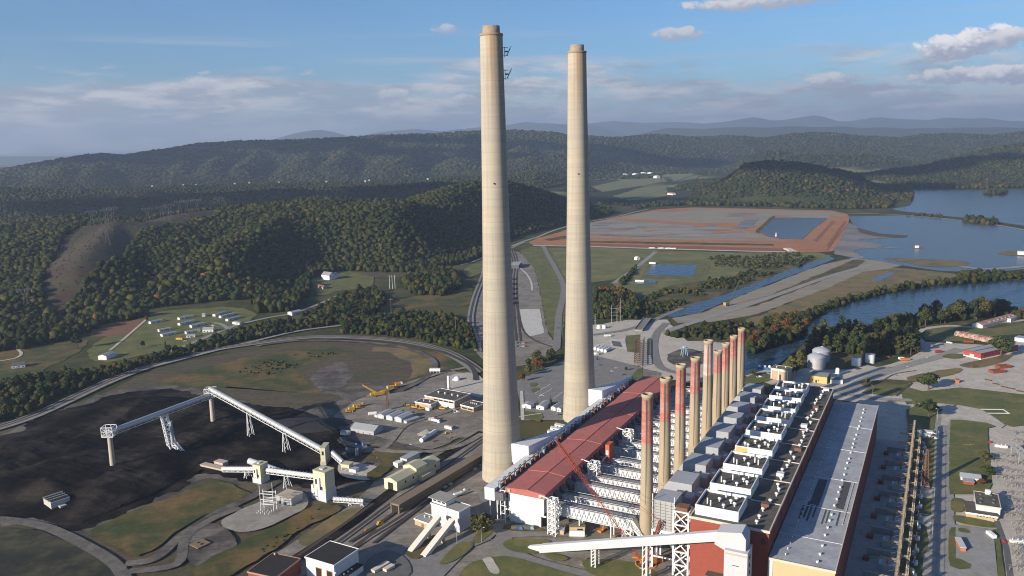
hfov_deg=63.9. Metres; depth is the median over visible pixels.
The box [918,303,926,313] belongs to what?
broadleaf tree
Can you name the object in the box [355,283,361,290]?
broadleaf tree
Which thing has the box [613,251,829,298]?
scrub field
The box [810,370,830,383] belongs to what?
yellow building
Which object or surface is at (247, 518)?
gravel pad
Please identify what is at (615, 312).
broadleaf tree
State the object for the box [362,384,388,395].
yard crane
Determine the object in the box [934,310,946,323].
broadleaf tree
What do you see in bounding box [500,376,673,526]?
precipitator house
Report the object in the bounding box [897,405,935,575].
lawn
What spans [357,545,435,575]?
asphalt lot
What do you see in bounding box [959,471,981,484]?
storage hall
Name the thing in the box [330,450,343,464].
short conveyor
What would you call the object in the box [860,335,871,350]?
pine tree
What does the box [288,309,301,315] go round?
depot
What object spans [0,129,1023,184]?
ridge forest
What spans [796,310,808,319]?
broadleaf tree
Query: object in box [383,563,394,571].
shipping container
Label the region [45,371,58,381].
broadleaf tree
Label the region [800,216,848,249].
red ramp
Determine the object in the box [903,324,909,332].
pine tree
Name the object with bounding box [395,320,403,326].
broadleaf tree
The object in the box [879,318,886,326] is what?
pine tree
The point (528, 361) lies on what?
broadleaf tree
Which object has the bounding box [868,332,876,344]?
pine tree
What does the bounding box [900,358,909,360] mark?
truck
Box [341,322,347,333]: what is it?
broadleaf tree
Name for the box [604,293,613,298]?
broadleaf tree
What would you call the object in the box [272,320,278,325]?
broadleaf tree
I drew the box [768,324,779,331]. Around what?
broadleaf tree
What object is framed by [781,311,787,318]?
broadleaf tree
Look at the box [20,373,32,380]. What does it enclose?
broadleaf tree
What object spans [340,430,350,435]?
lean to cabin
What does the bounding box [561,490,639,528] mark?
duct bridge
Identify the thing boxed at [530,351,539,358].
broadleaf tree
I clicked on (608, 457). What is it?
hoist shaft
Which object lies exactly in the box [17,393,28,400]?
broadleaf tree
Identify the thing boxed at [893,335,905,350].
pine tree
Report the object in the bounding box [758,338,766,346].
broadleaf tree
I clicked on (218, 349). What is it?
road
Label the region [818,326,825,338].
pine tree
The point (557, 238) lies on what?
grassy bench
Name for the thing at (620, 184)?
valley field
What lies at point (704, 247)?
dark red bank
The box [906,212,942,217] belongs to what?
island trees
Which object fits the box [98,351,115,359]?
metal shed
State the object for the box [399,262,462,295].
trees
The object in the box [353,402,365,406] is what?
earth scraper
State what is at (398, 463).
white cabin
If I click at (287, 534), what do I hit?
belt undergrowth
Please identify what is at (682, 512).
steel tower
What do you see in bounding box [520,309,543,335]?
gravel pad
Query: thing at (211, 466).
reclaim hopper
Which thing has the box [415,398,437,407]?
workshop wing
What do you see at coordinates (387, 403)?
lattice mast
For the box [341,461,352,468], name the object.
screen house
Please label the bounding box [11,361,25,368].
ranch house
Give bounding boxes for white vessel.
[832,368,839,375]
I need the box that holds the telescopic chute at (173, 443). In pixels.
[160,413,184,450]
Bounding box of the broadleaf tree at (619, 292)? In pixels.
[617,289,623,295]
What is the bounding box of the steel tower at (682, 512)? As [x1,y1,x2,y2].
[672,502,693,575]
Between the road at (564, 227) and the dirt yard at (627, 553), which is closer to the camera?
the dirt yard at (627, 553)
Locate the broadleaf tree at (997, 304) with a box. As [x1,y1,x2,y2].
[990,299,1003,315]
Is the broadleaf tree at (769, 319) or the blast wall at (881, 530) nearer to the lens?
the blast wall at (881, 530)
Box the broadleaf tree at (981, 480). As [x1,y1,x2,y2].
[976,478,985,484]
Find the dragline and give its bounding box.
[723,281,739,305]
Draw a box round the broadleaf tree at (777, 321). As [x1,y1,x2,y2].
[773,317,780,326]
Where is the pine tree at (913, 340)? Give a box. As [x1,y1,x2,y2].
[905,333,920,354]
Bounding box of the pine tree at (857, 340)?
[852,335,860,346]
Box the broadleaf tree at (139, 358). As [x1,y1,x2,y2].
[136,355,143,363]
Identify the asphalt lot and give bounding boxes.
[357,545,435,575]
[517,356,642,419]
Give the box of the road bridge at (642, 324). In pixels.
[634,317,651,330]
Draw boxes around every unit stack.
[639,392,653,534]
[658,376,670,491]
[673,363,686,473]
[688,356,700,455]
[701,339,713,439]
[712,350,722,425]
[722,342,729,412]
[729,335,737,404]
[737,327,745,394]
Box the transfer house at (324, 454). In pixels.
[320,442,330,464]
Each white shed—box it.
[829,377,842,383]
[1014,335,1023,341]
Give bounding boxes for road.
[100,325,340,381]
[171,296,335,350]
[417,492,513,575]
[463,530,594,575]
[495,527,566,538]
[511,209,648,245]
[511,242,565,348]
[593,308,683,335]
[650,322,690,375]
[661,263,875,332]
[833,390,912,400]
[840,348,963,392]
[922,526,938,575]
[928,406,954,575]
[941,404,1004,427]
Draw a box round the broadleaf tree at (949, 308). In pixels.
[946,304,952,313]
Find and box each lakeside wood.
[687,183,914,208]
[905,178,1023,188]
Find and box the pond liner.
[609,339,626,349]
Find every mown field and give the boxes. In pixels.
[520,246,565,336]
[550,247,657,281]
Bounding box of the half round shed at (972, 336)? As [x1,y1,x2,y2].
[954,331,988,341]
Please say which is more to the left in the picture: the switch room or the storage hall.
the switch room
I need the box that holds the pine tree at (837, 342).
[830,333,842,351]
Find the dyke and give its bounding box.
[849,213,1023,229]
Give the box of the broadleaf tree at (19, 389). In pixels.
[13,385,26,392]
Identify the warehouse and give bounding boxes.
[963,342,1018,359]
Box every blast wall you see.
[862,570,887,575]
[867,546,890,557]
[871,525,893,535]
[875,507,895,515]
[878,489,898,497]
[881,474,900,481]
[884,459,902,466]
[887,446,904,452]
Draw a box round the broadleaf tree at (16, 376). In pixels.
[12,374,20,380]
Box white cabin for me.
[393,460,402,467]
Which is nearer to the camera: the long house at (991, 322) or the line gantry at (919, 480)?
the line gantry at (919, 480)
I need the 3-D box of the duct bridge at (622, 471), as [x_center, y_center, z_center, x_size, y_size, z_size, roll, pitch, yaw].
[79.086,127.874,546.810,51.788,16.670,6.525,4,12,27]
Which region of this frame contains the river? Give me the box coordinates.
[745,280,1023,370]
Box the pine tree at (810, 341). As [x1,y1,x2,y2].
[804,334,814,348]
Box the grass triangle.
[89,479,251,556]
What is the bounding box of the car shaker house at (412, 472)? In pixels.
[383,455,439,491]
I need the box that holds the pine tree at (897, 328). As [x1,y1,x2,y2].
[895,325,900,335]
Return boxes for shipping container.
[371,560,389,572]
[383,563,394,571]
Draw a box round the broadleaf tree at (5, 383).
[2,377,13,387]
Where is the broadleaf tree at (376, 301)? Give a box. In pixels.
[371,298,381,305]
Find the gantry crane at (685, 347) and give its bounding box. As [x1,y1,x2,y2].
[681,346,689,355]
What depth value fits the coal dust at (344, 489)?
580.67 m
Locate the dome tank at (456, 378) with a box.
[452,376,459,380]
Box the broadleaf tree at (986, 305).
[979,299,994,311]
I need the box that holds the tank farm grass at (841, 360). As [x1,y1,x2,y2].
[803,348,870,369]
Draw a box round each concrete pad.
[364,550,410,575]
[909,487,931,497]
[914,515,930,537]
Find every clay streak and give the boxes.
[616,218,735,227]
[655,208,693,211]
[709,223,738,225]
[712,231,742,232]
[728,213,755,215]
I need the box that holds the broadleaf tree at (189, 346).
[186,342,192,348]
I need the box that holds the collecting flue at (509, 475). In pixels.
[484,377,637,518]
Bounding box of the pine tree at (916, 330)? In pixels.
[913,327,920,343]
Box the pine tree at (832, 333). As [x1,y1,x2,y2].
[829,329,836,340]
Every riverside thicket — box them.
[805,271,1023,320]
[956,268,1023,278]
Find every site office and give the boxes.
[522,401,533,408]
[536,400,549,409]
[551,402,562,410]
[557,405,562,411]
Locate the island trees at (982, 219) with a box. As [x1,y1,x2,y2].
[962,214,998,224]
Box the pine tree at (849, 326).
[846,323,852,332]
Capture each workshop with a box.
[424,388,470,407]
[569,517,585,530]
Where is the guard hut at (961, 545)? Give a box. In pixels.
[955,537,966,551]
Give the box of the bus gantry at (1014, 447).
[1007,441,1023,463]
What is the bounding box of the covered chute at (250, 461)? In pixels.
[247,458,281,468]
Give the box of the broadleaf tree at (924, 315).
[917,307,933,325]
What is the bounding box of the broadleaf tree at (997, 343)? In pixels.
[987,335,1015,355]
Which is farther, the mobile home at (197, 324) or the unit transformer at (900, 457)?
the mobile home at (197, 324)
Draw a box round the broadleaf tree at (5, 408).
[0,403,11,414]
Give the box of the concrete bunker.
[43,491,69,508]
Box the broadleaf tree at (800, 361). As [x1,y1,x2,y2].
[794,358,803,365]
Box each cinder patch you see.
[187,523,236,565]
[310,362,353,391]
[339,426,422,450]
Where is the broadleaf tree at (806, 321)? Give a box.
[801,318,809,324]
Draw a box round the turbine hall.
[767,401,878,575]
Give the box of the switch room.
[349,466,359,472]
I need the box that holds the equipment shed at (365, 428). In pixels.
[350,422,382,435]
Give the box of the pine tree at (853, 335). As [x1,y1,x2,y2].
[848,329,859,343]
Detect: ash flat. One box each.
[672,258,900,322]
[833,223,890,257]
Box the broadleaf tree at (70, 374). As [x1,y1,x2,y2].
[64,370,77,380]
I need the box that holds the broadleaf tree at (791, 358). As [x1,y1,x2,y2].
[787,355,795,364]
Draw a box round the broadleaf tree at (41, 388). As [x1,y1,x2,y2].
[36,384,47,393]
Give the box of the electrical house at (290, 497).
[275,489,302,505]
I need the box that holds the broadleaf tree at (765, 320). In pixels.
[762,316,769,325]
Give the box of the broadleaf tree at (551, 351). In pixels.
[546,348,555,355]
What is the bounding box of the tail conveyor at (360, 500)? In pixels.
[333,495,365,505]
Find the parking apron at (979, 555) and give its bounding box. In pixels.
[949,524,997,575]
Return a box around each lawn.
[0,340,87,379]
[87,307,256,361]
[311,271,373,295]
[376,287,473,314]
[405,534,435,558]
[459,556,578,575]
[463,261,482,276]
[582,559,656,575]
[862,384,911,395]
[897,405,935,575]
[902,387,1023,426]
[924,323,1023,340]
[949,419,995,493]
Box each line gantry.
[877,552,907,575]
[879,535,913,575]
[882,520,914,561]
[885,505,916,546]
[887,492,917,529]
[889,480,918,515]
[891,468,919,503]
[894,457,920,490]
[895,447,921,479]
[897,437,922,468]
[898,429,923,458]
[900,420,923,448]
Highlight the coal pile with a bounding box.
[0,396,293,522]
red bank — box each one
[530,207,847,252]
[590,244,786,250]
[813,221,835,241]
[826,221,845,245]
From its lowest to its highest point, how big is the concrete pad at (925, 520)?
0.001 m
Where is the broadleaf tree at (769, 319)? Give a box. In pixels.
[766,315,773,323]
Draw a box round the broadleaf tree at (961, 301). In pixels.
[950,299,966,311]
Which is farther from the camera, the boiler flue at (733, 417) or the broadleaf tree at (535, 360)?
the broadleaf tree at (535, 360)
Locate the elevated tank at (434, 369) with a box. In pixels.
[429,368,440,372]
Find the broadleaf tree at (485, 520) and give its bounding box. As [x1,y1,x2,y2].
[470,512,495,532]
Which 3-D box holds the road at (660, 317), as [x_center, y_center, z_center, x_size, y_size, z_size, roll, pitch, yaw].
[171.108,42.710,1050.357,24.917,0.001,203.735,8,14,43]
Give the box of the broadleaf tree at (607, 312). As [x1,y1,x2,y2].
[604,309,612,315]
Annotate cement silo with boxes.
[447,376,449,388]
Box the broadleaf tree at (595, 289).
[592,286,599,292]
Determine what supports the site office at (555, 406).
on the ground at (810, 125)
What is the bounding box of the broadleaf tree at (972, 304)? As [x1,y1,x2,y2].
[967,299,977,309]
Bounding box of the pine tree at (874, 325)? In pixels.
[869,318,881,333]
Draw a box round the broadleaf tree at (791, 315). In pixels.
[786,311,795,319]
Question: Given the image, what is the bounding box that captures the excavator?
[597,525,608,532]
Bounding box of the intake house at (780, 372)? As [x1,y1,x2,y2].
[770,365,792,380]
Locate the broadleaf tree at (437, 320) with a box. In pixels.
[434,318,441,323]
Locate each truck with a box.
[431,418,440,422]
[444,425,452,429]
[453,490,465,497]
[511,525,522,529]
[522,525,533,529]
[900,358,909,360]
[986,530,996,538]
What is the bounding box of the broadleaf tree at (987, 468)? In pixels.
[980,464,996,475]
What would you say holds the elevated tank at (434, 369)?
on the ground at (810, 125)
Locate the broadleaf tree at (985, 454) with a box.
[977,451,994,461]
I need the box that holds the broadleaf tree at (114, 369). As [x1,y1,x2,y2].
[111,365,119,375]
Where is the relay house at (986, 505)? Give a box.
[964,489,1000,521]
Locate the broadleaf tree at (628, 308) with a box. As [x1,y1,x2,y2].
[624,304,634,311]
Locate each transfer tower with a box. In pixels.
[252,460,269,483]
[311,465,336,502]
[714,524,751,575]
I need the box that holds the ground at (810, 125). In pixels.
[0,115,1023,558]
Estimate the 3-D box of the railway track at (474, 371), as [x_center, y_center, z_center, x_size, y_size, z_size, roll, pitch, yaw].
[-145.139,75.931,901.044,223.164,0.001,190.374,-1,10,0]
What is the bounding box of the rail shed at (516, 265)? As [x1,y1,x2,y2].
[511,262,521,268]
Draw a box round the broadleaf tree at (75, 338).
[69,333,82,348]
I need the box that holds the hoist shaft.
[601,441,612,463]
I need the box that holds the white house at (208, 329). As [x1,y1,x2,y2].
[202,327,214,331]
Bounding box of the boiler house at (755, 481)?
[689,380,833,575]
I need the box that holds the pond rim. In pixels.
[640,261,709,279]
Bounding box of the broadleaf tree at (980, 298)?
[976,295,985,301]
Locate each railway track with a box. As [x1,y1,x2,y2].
[0,336,482,425]
[1,337,477,426]
[297,503,374,554]
[298,338,477,379]
[336,439,482,542]
[348,511,395,541]
[352,492,433,546]
[354,529,377,547]
[372,470,469,542]
[469,274,482,350]
[511,248,517,340]
[513,248,521,340]
[514,298,552,346]
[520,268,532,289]
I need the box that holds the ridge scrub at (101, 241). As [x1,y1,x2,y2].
[44,210,210,290]
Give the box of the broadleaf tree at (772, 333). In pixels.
[769,330,775,340]
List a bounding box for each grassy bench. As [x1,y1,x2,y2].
[545,236,566,240]
[590,241,773,245]
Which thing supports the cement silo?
on the ground at (810, 125)
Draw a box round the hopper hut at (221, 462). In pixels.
[213,459,227,465]
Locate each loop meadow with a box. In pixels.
[157,347,358,392]
[372,347,437,379]
[410,348,465,384]
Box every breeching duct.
[511,429,562,463]
[588,381,625,405]
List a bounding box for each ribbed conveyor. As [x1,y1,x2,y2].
[221,465,252,478]
[264,466,312,488]
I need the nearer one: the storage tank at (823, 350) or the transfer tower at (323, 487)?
the transfer tower at (323, 487)
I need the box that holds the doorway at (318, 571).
[316,568,320,575]
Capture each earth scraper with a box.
[348,406,359,409]
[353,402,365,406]
[386,384,398,388]
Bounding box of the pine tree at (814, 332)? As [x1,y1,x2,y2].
[810,327,819,339]
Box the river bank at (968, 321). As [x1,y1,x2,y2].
[890,315,1022,327]
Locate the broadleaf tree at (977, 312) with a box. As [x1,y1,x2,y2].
[973,306,981,319]
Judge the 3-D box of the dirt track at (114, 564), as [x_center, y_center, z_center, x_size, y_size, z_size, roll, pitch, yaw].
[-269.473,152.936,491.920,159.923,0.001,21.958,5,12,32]
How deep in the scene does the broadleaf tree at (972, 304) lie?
1040.48 m
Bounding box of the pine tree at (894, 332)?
[889,330,897,341]
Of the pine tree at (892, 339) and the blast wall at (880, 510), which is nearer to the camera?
the blast wall at (880, 510)
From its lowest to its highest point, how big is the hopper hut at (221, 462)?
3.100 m
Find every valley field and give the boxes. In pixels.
[592,175,665,191]
[614,186,668,199]
[644,199,678,206]
[670,173,700,181]
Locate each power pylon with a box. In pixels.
[15,288,31,309]
[96,216,108,234]
[99,226,112,244]
[105,205,117,222]
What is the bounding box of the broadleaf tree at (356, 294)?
[352,291,360,297]
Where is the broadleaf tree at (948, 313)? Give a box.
[942,308,951,322]
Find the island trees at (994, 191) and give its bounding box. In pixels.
[983,187,1007,194]
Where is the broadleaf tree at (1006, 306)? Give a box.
[1002,299,1011,310]
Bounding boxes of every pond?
[635,281,656,283]
[647,265,696,275]
[760,218,826,238]
[840,215,1023,271]
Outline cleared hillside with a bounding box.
[42,210,213,315]
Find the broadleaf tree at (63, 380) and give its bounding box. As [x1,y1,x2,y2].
[59,376,68,384]
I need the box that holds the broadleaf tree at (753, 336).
[747,334,757,340]
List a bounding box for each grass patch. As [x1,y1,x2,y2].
[519,411,542,421]
[625,334,640,351]
[647,338,650,354]
[744,373,771,383]
[860,379,913,385]
[942,354,966,358]
[948,527,970,568]
[951,498,963,511]
[953,515,995,527]
[958,528,969,532]
[994,529,1004,575]
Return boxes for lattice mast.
[386,389,388,409]
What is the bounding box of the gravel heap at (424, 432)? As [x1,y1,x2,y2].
[417,429,436,435]
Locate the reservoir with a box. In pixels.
[894,189,1023,225]
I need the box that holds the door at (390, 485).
[388,482,392,489]
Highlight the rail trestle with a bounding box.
[634,337,644,366]
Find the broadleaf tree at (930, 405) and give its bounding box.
[920,398,942,417]
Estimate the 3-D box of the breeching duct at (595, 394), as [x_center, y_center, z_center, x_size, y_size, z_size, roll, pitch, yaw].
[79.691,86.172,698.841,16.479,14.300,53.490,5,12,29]
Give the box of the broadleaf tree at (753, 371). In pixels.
[749,369,756,374]
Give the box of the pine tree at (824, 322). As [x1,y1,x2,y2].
[817,319,829,331]
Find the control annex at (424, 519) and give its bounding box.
[414,512,432,527]
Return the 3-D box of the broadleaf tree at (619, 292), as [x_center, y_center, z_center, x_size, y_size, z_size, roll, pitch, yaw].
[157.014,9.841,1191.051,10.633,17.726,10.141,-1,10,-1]
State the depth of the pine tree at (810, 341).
877.73 m
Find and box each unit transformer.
[878,556,895,572]
[882,534,898,549]
[885,514,900,528]
[888,495,902,509]
[891,479,904,492]
[894,464,906,476]
[896,452,908,461]
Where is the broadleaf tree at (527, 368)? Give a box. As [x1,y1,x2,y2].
[524,365,531,372]
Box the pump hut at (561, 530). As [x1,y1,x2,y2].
[557,525,565,534]
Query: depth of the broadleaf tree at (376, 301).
1154.94 m
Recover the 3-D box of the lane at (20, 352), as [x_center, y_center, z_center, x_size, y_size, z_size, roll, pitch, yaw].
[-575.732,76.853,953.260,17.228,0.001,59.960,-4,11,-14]
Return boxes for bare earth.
[220,387,341,408]
[297,351,411,390]
[358,272,405,277]
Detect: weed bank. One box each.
[192,504,341,575]
[298,508,361,545]
[367,447,408,480]
[637,258,816,314]
[664,323,754,342]
[748,259,864,306]
[756,216,774,232]
[907,368,962,381]
[960,354,1012,367]
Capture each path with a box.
[482,557,498,573]
[520,391,523,419]
[533,245,783,251]
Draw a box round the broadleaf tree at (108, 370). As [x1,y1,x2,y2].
[104,366,112,377]
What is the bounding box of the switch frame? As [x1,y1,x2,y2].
[257,487,276,515]
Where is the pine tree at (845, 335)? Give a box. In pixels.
[839,328,848,344]
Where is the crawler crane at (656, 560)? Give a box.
[555,439,662,568]
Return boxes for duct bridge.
[556,499,648,546]
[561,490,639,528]
[574,478,653,504]
[583,470,657,505]
[595,461,657,484]
[601,453,672,476]
[613,444,673,465]
[619,437,687,457]
[630,429,688,448]
[634,423,700,440]
[641,419,700,433]
[653,408,701,419]
[653,412,701,426]
[656,404,701,415]
[671,389,712,399]
[671,394,701,404]
[671,401,701,409]
[675,386,712,395]
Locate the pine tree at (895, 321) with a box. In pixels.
[891,316,899,330]
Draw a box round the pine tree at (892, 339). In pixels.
[889,335,896,353]
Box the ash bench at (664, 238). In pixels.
[590,235,785,240]
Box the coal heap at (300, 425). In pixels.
[277,417,353,433]
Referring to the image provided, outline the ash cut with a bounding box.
[735,216,757,228]
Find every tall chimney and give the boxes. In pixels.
[479,25,519,482]
[563,44,594,422]
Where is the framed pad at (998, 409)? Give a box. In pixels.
[983,409,1009,413]
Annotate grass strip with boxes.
[631,368,641,379]
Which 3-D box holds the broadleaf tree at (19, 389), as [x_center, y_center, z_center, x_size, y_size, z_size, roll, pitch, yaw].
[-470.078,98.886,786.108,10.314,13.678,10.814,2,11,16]
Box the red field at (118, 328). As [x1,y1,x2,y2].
[89,320,142,336]
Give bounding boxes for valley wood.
[633,200,691,209]
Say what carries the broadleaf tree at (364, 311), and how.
on the ground at (810, 125)
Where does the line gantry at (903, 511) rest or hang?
on the ground at (810, 125)
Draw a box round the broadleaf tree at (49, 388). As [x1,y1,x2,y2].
[45,384,53,392]
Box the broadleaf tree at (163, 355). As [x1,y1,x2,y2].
[159,351,169,359]
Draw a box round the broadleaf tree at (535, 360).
[531,357,539,366]
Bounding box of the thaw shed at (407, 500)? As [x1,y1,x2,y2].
[390,448,482,513]
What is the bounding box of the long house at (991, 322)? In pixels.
[971,312,1022,327]
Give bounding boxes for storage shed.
[377,408,394,418]
[386,410,403,420]
[394,411,413,422]
[400,451,419,463]
[403,416,419,422]
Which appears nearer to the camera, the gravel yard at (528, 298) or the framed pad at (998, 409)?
the framed pad at (998, 409)
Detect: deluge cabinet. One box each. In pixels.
[862,554,869,560]
[867,532,873,538]
[871,513,876,518]
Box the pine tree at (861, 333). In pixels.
[858,330,863,341]
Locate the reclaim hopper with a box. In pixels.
[200,462,221,470]
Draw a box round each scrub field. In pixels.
[0,340,479,575]
[0,527,114,575]
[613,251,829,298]
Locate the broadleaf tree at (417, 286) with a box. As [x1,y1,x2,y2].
[412,283,420,294]
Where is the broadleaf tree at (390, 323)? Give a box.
[387,320,394,328]
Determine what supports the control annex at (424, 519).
on the ground at (810, 125)
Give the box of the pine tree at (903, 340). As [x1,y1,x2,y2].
[900,335,906,353]
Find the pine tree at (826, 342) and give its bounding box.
[822,335,831,348]
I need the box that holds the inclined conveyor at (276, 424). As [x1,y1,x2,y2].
[208,386,320,453]
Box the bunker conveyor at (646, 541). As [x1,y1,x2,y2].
[528,530,717,575]
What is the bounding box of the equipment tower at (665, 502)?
[651,488,682,566]
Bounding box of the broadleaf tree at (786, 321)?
[781,317,793,327]
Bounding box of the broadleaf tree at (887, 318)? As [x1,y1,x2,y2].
[884,316,890,322]
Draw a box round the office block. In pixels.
[460,400,482,411]
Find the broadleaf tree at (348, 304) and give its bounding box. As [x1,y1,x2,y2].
[346,301,351,309]
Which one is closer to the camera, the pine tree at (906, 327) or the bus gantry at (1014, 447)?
the bus gantry at (1014, 447)
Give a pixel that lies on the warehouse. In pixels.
(984, 351)
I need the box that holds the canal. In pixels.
[667,257,833,316]
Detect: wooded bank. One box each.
[745,321,810,348]
[769,326,919,372]
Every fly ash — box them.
[563,208,845,238]
[590,222,745,236]
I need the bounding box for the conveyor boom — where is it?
[107,392,210,432]
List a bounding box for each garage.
[247,552,300,575]
[305,540,362,575]
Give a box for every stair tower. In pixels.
[540,495,558,536]
[582,459,600,497]
[617,427,633,447]
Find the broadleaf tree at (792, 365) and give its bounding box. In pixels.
[788,362,796,371]
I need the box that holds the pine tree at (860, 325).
[857,321,866,334]
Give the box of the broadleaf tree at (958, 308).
[950,302,967,314]
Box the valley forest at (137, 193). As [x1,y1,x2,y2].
[0,155,1023,221]
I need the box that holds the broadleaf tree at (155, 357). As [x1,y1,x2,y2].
[152,354,159,362]
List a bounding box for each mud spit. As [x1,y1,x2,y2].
[857,228,907,237]
[885,258,969,266]
[997,250,1023,255]
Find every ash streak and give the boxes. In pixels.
[594,222,622,223]
[706,229,728,230]
[959,266,1023,269]
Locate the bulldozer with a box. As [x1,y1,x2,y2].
[376,521,383,526]
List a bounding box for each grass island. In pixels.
[440,541,472,563]
[473,526,492,542]
[503,523,545,530]
[503,538,549,552]
[545,553,567,560]
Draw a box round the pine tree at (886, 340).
[882,335,893,349]
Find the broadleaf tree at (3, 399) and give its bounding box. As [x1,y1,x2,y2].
[0,396,10,405]
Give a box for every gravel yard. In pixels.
[277,368,660,575]
[334,371,482,448]
[449,373,482,396]
[474,251,557,365]
[593,319,721,382]
[745,365,1010,575]
[848,338,1023,393]
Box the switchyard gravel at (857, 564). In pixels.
[844,439,907,575]
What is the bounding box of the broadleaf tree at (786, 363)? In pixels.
[782,359,790,366]
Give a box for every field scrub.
[618,264,636,285]
[634,255,812,319]
[665,320,755,340]
[708,252,799,268]
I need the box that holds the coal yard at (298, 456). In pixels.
[0,388,371,530]
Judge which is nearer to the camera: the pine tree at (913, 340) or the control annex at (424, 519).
the control annex at (424, 519)
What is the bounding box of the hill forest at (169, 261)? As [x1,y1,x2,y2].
[0,179,615,325]
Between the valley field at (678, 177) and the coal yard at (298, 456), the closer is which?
the coal yard at (298, 456)
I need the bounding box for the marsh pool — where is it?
[872,271,895,280]
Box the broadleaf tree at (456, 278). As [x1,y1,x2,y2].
[452,275,460,281]
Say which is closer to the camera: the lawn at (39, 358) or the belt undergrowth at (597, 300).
the lawn at (39, 358)
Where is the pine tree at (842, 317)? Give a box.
[836,315,845,325]
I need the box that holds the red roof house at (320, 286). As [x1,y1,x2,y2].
[316,284,325,288]
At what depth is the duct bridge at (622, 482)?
529.15 m
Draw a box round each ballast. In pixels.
[0,335,482,429]
[256,339,437,390]
[334,439,482,542]
[351,486,443,545]
[467,268,482,350]
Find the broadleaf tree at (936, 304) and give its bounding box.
[931,299,942,310]
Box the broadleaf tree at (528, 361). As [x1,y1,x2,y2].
[525,358,530,364]
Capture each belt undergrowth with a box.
[0,305,149,349]
[0,312,340,420]
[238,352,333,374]
[249,246,482,312]
[254,509,319,551]
[300,287,386,322]
[339,309,477,348]
[592,284,641,318]
[746,311,807,353]
[806,325,919,357]
[877,306,1023,325]
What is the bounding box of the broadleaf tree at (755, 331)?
[752,328,760,336]
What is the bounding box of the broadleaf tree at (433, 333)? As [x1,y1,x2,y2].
[430,331,437,336]
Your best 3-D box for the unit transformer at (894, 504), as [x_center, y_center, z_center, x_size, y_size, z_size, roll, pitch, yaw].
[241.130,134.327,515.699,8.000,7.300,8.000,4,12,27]
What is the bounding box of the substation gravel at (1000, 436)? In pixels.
[990,426,1023,575]
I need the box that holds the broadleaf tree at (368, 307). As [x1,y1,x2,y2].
[362,303,370,309]
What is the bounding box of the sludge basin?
[612,341,621,346]
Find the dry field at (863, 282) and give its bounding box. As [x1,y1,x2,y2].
[745,268,999,325]
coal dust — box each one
[0,385,389,536]
[293,431,482,559]
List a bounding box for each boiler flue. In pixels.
[664,470,703,554]
[679,452,716,489]
[693,436,728,470]
[705,422,739,453]
[716,410,747,436]
[726,400,754,425]
[734,391,762,414]
[741,383,768,403]
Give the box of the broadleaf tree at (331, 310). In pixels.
[327,307,334,314]
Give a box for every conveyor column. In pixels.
[100,424,117,465]
[203,386,216,421]
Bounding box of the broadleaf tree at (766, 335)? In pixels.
[758,331,770,341]
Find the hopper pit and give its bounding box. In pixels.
[189,539,210,548]
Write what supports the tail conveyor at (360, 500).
on the ground at (810, 125)
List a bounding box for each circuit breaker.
[912,556,917,565]
[913,544,918,552]
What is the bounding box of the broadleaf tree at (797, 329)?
[790,323,802,337]
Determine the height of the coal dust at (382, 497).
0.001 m
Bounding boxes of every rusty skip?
[988,368,1005,373]
[995,364,1011,368]
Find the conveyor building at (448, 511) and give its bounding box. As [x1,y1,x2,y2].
[407,491,470,556]
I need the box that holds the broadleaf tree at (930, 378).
[916,372,940,389]
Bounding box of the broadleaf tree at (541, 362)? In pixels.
[538,359,544,368]
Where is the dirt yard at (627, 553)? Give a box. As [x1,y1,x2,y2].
[564,520,686,575]
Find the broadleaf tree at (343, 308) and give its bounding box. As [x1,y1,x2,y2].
[339,305,347,312]
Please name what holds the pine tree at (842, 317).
on the wooded bank at (891, 355)
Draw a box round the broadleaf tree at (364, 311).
[361,307,368,315]
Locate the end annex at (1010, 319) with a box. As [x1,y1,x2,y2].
[1007,317,1014,322]
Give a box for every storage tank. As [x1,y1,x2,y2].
[807,352,825,368]
[812,346,829,362]
[851,356,861,366]
[865,353,874,363]
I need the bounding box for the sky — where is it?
[0,0,1023,153]
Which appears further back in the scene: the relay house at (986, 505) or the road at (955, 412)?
the road at (955, 412)
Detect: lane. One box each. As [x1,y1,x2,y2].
[1,349,22,360]
[109,320,145,349]
[214,322,230,328]
[612,251,656,283]
[919,319,1023,332]
[994,520,1012,575]
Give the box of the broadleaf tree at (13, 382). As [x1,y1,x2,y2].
[6,378,17,385]
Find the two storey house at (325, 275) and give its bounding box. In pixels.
[321,271,337,279]
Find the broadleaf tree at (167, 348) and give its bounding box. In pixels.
[165,345,170,351]
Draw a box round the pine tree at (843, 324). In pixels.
[838,322,848,335]
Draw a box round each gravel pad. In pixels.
[221,491,307,531]
[338,462,376,479]
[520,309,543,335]
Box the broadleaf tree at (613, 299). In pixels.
[609,297,616,302]
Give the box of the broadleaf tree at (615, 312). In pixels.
[613,309,619,318]
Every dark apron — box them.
[294,381,415,417]
[667,348,703,366]
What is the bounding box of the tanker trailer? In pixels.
[419,429,436,441]
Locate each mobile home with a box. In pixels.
[148,319,162,323]
[158,327,170,331]
[160,331,175,336]
[177,314,193,319]
[178,319,194,325]
[184,328,199,333]
[186,334,194,337]
[189,322,204,327]
[212,311,225,316]
[219,312,234,317]
[225,315,240,320]
[550,426,560,430]
[555,423,564,427]
[917,429,938,433]
[917,432,938,438]
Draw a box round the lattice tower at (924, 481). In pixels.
[921,449,929,487]
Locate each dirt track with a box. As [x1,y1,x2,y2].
[0,516,131,575]
[124,481,279,566]
[126,506,241,573]
[339,433,482,452]
[364,406,460,452]
[366,367,464,396]
[895,383,911,395]

